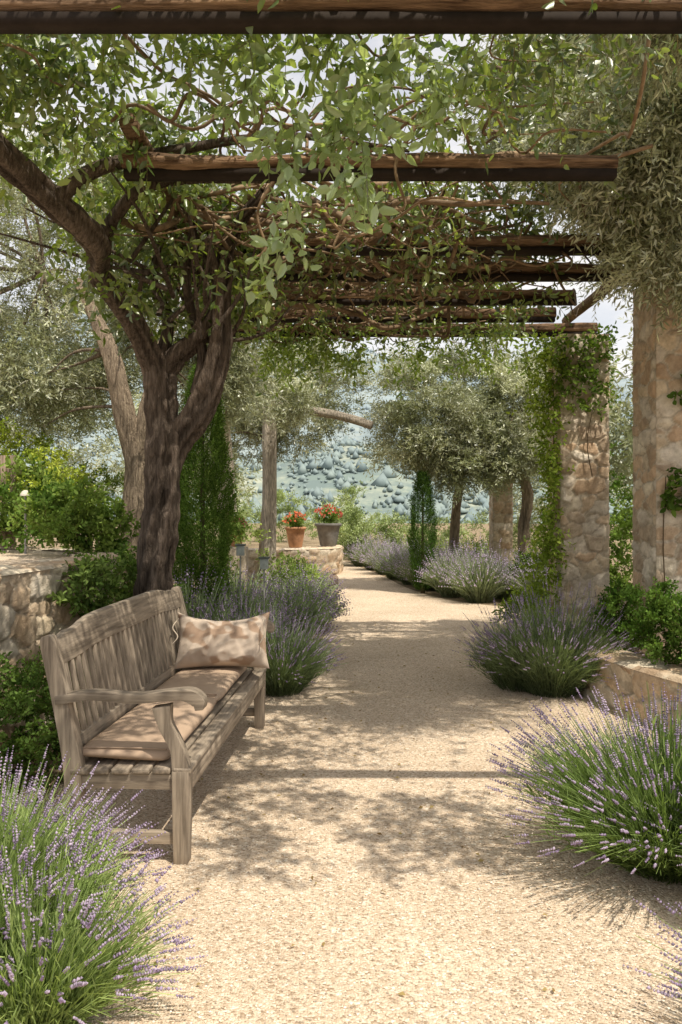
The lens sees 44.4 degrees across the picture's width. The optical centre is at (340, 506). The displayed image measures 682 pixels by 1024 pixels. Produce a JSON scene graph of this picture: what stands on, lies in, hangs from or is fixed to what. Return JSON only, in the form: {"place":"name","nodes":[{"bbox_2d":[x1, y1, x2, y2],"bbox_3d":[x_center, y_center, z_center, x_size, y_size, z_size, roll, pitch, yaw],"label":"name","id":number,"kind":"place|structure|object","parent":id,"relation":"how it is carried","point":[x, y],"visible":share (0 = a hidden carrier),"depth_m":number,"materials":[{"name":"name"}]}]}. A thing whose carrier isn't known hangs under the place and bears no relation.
{"place":"outdoors","nodes":[
{"label":"outdoors","id":0,"kind":"place"},
{"bbox_2d":[0,552,71,564],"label":"terrace","id":1,"kind":"structure","parent":0,"point":[7,558],"depth_m":6.86,"materials":[{"name":"beige stone"}]},
{"bbox_2d":[0,455,20,547],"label":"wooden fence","id":2,"kind":"object","parent":1,"relation":"on","point":[2,460],"visible":0.35,"depth_m":7.89,"materials":[{"name":"wood"}]},
{"bbox_2d":[20,490,27,553],"bbox_3d":[-2.640,0.133,7.000,0.090,0.535,0.090,0,0,0],"label":"mushroom garden lamp","id":3,"kind":"object","parent":1,"relation":"on","point":[24,493],"visible":0.77,"depth_m":6.99,"materials":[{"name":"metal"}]},
{"bbox_2d":[0,411,103,518],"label":"golden shrub","id":4,"kind":"object","parent":1,"relation":"on","point":[39,454],"visible":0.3,"depth_m":9.19,"materials":[{"name":"green plant"}]},
{"bbox_2d":[0,451,140,561],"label":"leafy shrub","id":5,"kind":"object","parent":1,"relation":"on","point":[59,507],"visible":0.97,"depth_m":7.04,"materials":[{"name":"green plant"}]},
{"bbox_2d":[230,516,246,546],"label":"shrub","id":6,"kind":"object","parent":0,"point":[233,542],"visible":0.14,"depth_m":13.93,"materials":[{"name":"green plant"}]},
{"bbox_2d":[193,540,319,547],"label":"terrace soil","id":7,"kind":"structure","parent":0,"point":[306,543],"depth_m":19.47,"materials":[{"name":"beige soil"}]},
{"bbox_2d":[0,299,632,545],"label":"background trees","id":8,"kind":"object","parent":7,"relation":"on","point":[622,464],"visible":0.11,"depth_m":17.08,"materials":[{"name":"green plant"}]},
{"bbox_2d":[0,303,632,523],"bbox_3d":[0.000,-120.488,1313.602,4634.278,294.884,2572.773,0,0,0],"label":"hills","id":9,"kind":"structure","parent":0,"point":[367,501],"depth_m":393.45,"materials":[{"name":"green plant"}]},
{"bbox_2d":[0,302,632,523],"bbox_3d":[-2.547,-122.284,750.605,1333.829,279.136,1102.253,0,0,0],"label":"hillside trees","id":10,"kind":"object","parent":9,"relation":"on","point":[326,461],"visible":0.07,"depth_m":344.63,"materials":[{"name":"green plant"}]},
{"bbox_2d":[0,34,637,378],"label":"sky","id":11,"kind":"structure","parent":0,"point":[606,314],"materials":[{"name":"white"}]},
{"bbox_2d":[0,523,681,815],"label":"ground","id":12,"kind":"structure","parent":0,"point":[434,593],"depth_m":16.00,"materials":[{"name":"soil"}]},
{"bbox_2d":[0,643,103,817],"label":"boxwood hedge","id":13,"kind":"object","parent":12,"relation":"on","point":[20,703],"visible":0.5,"depth_m":4.21,"materials":[{"name":"green plant"}]},
{"bbox_2d":[0,546,121,746],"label":"rubble masonry","id":14,"kind":"object","parent":12,"relation":"on","point":[31,614],"visible":0.38,"depth_m":5.23,"materials":[{"name":"stone"}]},
{"bbox_2d":[116,549,132,581],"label":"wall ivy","id":15,"kind":"object","parent":14,"relation":"attached to","point":[122,566],"depth_m":6.63,"materials":[{"name":"green plant"}]},
{"bbox_2d":[46,541,183,620],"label":"creeping shrub","id":16,"kind":"object","parent":12,"relation":"on","point":[88,577],"visible":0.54,"depth_m":5.58,"materials":[{"name":"green plant"}]},
{"bbox_2d":[0,109,301,583],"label":"olive tree","id":17,"kind":"object","parent":12,"relation":"on","point":[106,369],"visible":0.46,"depth_m":9.43,"materials":[{"name":"green plant"}]},
{"bbox_2d":[7,460,322,592],"bbox_3d":[-2.207,0.505,11.331,4.189,2.382,2.695,0,0,0],"label":"garden shrub","id":18,"kind":"object","parent":12,"relation":"on","point":[239,531],"visible":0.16,"depth_m":11.19,"materials":[{"name":"green plant"}]},
{"bbox_2d":[0,132,409,595],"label":"gnarled vine tree","id":19,"kind":"object","parent":12,"relation":"on","point":[172,436],"visible":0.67,"depth_m":5.66,"materials":[{"name":"brown plant"}]},
{"bbox_2d":[172,362,241,610],"bbox_3d":[-1.346,0.011,8.081,0.754,2.817,0.743,0,0,0],"label":"cypress tree","id":20,"kind":"object","parent":12,"relation":"on","point":[219,468],"visible":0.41,"depth_m":7.94,"materials":[{"name":"green plant"}]},
{"bbox_2d":[217,410,236,583],"bbox_3d":[-1.500,0.070,11.000,0.450,2.700,0.450,0,0,0],"label":"folded parasol","id":21,"kind":"object","parent":12,"relation":"on","point":[230,449],"visible":0.23,"depth_m":10.98,"materials":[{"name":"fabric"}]},
{"bbox_2d":[229,546,247,585],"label":"pot plinth","id":22,"kind":"structure","parent":12,"relation":"on","point":[244,560],"depth_m":13.82,"materials":[{"name":"stone"}]},
{"bbox_2d":[235,544,245,601],"bbox_3d":[-0.950,0.888,7.900,0.095,1.063,0.095,0,0,0],"label":"garden path light","id":23,"kind":"object","parent":12,"relation":"on","point":[240,550],"visible":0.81,"depth_m":7.87,"materials":[{"name":"metal"}]},
{"bbox_2d":[172,545,343,577],"bbox_3d":[-1.613,1.132,17.242,3.994,0.577,1.311,0,0,-24],"label":"rubble masonry","id":24,"kind":"object","parent":12,"relation":"on","point":[332,556],"visible":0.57,"depth_m":17.04,"materials":[{"name":"stone"}]},
{"bbox_2d":[282,510,306,547],"bbox_3d":[-0.950,0.453,17.127,0.526,0.774,0.621,0,0,0],"label":"terracotta flower pot","id":25,"kind":"object","parent":24,"relation":"on","point":[295,530],"visible":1,"depth_m":16.97,"materials":[{"name":"orange ceramic"}]},
{"bbox_2d":[314,504,342,545],"bbox_3d":[-0.264,0.391,17.757,0.628,0.898,0.659,0,0,0],"label":"grey flower pot","id":26,"kind":"object","parent":24,"relation":"on","point":[328,531],"visible":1,"depth_m":17.59,"materials":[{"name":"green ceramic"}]},
{"bbox_2d":[173,559,352,641],"bbox_3d":[-0.753,0.961,8.377,1.425,0.926,3.646,0,0,23],"label":"lavender bush","id":27,"kind":"object","parent":12,"relation":"on","point":[312,602],"visible":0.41,"depth_m":8.19,"materials":[{"name":"purple plant"}]},
{"bbox_2d":[258,556,269,612],"bbox_3d":[-0.680,0.933,7.400,0.095,0.973,0.095,0,0,0],"label":"garden path light","id":28,"kind":"object","parent":12,"relation":"on","point":[263,562],"visible":0.81,"depth_m":7.37,"materials":[{"name":"metal"}]},
{"bbox_2d":[194,550,345,605],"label":"lavender bush","id":29,"kind":"object","parent":12,"relation":"on","point":[320,580],"visible":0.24,"depth_m":10.60,"materials":[{"name":"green plant"}]},
{"bbox_2d":[178,323,373,584],"bbox_3d":[-1.519,-1.018,14.812,3.986,4.888,3.348,0,0,28],"label":"olive tree","id":30,"kind":"object","parent":12,"relation":"on","point":[295,418],"visible":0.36,"depth_m":14.72,"materials":[{"name":"green plant"}]},
{"bbox_2d":[0,439,632,579],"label":"background hedge","id":31,"kind":"object","parent":12,"relation":"on","point":[615,505],"visible":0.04,"depth_m":14.15,"materials":[{"name":"green plant"}]},
{"bbox_2d":[261,403,373,587],"bbox_3d":[-0.415,-0.169,13.742,1.938,3.181,0.266,0,0,17],"label":"log and post","id":32,"kind":"object","parent":12,"relation":"on","point":[269,488],"visible":0.69,"depth_m":13.89,"materials":[{"name":"brown wood"}]},
{"bbox_2d":[187,480,537,560],"bbox_3d":[0.451,0.440,20.737,8.169,2.262,6.098,0,0,0],"label":"garden shrub","id":33,"kind":"object","parent":12,"relation":"on","point":[350,528],"visible":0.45,"depth_m":20.42,"materials":[{"name":"green plant"}]},
{"bbox_2d":[355,337,547,571],"bbox_3d":[2.283,-0.791,14.132,4.180,4.454,2.756,0,0,0],"label":"olive tree","id":34,"kind":"object","parent":12,"relation":"on","point":[475,436],"visible":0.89,"depth_m":13.72,"materials":[{"name":"green plant"}]},
{"bbox_2d":[343,531,616,602],"bbox_3d":[1.474,0.906,15.552,2.260,1.039,9.960,0,0,-18],"label":"lavender row","id":35,"kind":"object","parent":12,"relation":"on","point":[468,576],"visible":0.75,"depth_m":12.91,"materials":[{"name":"purple plant"}]},
{"bbox_2d":[436,535,551,633],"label":"green shrub","id":36,"kind":"object","parent":12,"relation":"on","point":[509,603],"visible":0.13,"depth_m":9.27,"materials":[{"name":"green plant"}]},
{"bbox_2d":[488,482,512,564],"bbox_3d":[2.980,0.120,15.600,0.418,2.600,0.419,0,0,0],"label":"stone pillar","id":37,"kind":"object","parent":12,"relation":"on","point":[500,519],"visible":0.54,"depth_m":15.41,"materials":[{"name":"stone"}]},
{"bbox_2d":[506,441,632,616],"bbox_3d":[4.070,0.321,9.377,3.294,3.034,7.001,0,0,0],"label":"garden shrub","id":38,"kind":"object","parent":12,"relation":"on","point":[617,533],"visible":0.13,"depth_m":10.30,"materials":[{"name":"green plant"}]},
{"bbox_2d":[547,334,609,618],"bbox_3d":[2.521,-0.180,8.900,0.562,3.200,0.561,0,0,0],"label":"rubble masonry","id":39,"kind":"object","parent":12,"relation":"on","point":[583,495],"visible":0.58,"depth_m":8.64,"materials":[{"name":"stone"}]},
{"bbox_2d":[0,0,681,398],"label":"pergola","id":40,"kind":"object","parent":39,"relation":"on","point":[472,274],"visible":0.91,"depth_m":4.55,"materials":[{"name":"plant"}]},
{"bbox_2d":[506,324,576,619],"bbox_3d":[2.092,-0.236,8.640,0.694,3.252,0.543,0,0,0],"label":"climbing vine","id":41,"kind":"object","parent":39,"relation":"attached to","point":[550,480],"visible":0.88,"depth_m":8.61,"materials":[{"name":"green plant"}]},
{"bbox_2d":[546,321,621,476],"bbox_3d":[2.496,-1.102,8.568,0.783,1.599,0.260,0,0,0],"label":"climbing vine","id":42,"kind":"object","parent":39,"relation":"attached to","point":[589,373],"visible":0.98,"depth_m":8.55,"materials":[{"name":"green plant"}]},
{"bbox_2d":[558,615,681,736],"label":"rubble masonry","id":43,"kind":"object","parent":12,"relation":"on","point":[633,673],"visible":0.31,"depth_m":5.61,"materials":[{"name":"stone"}]},
{"bbox_2d":[631,277,681,650],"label":"rubble masonry","id":44,"kind":"object","parent":12,"relation":"on","point":[657,416],"visible":0.7,"depth_m":6.46,"materials":[{"name":"stone"}]},
{"bbox_2d":[660,374,681,591],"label":"climbing vine","id":45,"kind":"object","parent":44,"relation":"attached to","point":[669,503],"visible":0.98,"depth_m":6.36,"materials":[{"name":"green plant"}]},
{"bbox_2d":[14,561,681,1023],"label":"gravel path","id":46,"kind":"structure","parent":0,"point":[397,621],"depth_m":3.27,"materials":[{"name":"beige gravel"}]},
{"bbox_2d":[0,745,207,1023],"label":"lavender bush","id":47,"kind":"object","parent":46,"relation":"on","point":[52,918],"visible":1,"depth_m":2.34,"materials":[{"name":"green plant"}]},
{"bbox_2d":[40,586,274,864],"bbox_3d":[-0.803,0.957,4.363,0.686,0.934,2.105,0,0,3],"label":"garden bench","id":48,"kind":"object","parent":46,"relation":"on","point":[175,691],"visible":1,"depth_m":3.78,"materials":[{"name":"brown wood"}]},
{"bbox_2d":[195,585,347,696],"bbox_3d":[-0.639,1.016,6.468,1.211,0.812,1.528,0,0,-45],"label":"lavender bush","id":49,"kind":"object","parent":46,"relation":"on","point":[295,666],"visible":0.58,"depth_m":6.23,"materials":[{"name":"green plant"}]},
{"bbox_2d":[142,627,607,994],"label":"fallen leaves","id":50,"kind":"object","parent":46,"relation":"on","point":[402,992],"visible":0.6,"depth_m":3.88,"materials":[{"name":"brown plant"}]},
{"bbox_2d":[405,470,440,593],"bbox_3d":[1.331,0.412,13.596,0.602,2.016,0.561,0,0,0],"label":"cypress tree","id":51,"kind":"object","parent":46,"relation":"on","point":[425,490],"visible":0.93,"depth_m":13.52,"materials":[{"name":"green plant"}]},
{"bbox_2d":[452,567,644,699],"bbox_3d":[1.630,0.941,6.371,1.558,0.972,1.413,0,0,0],"label":"lavender bush","id":52,"kind":"object","parent":46,"relation":"on","point":[547,657],"visible":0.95,"depth_m":6.20,"materials":[{"name":"green plant"}]},
{"bbox_2d":[485,676,681,884],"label":"lavender bush","id":53,"kind":"object","parent":46,"relation":"on","point":[627,816],"visible":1,"depth_m":3.19,"materials":[{"name":"green plant"}]},
{"bbox_2d":[623,896,681,999],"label":"lavender bush","id":54,"kind":"object","parent":46,"relation":"on","point":[677,972],"visible":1,"depth_m":2.19,"materials":[{"name":"purple plant"}]},
{"bbox_2d":[596,620,681,666],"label":"raised bed soil","id":55,"kind":"structure","parent":0,"point":[644,652],"depth_m":6.39,"materials":[{"name":"brown soil"}]},
{"bbox_2d":[440,34,681,340],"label":"olive tree","id":56,"kind":"object","parent":55,"relation":"on","point":[649,181],"visible":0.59,"depth_m":5.25,"materials":[{"name":"green plant"}]},
{"bbox_2d":[585,576,681,666],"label":"boxwood hedge","id":57,"kind":"object","parent":55,"relation":"on","point":[663,609],"visible":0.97,"depth_m":5.79,"materials":[{"name":"green plant"}]}
]}

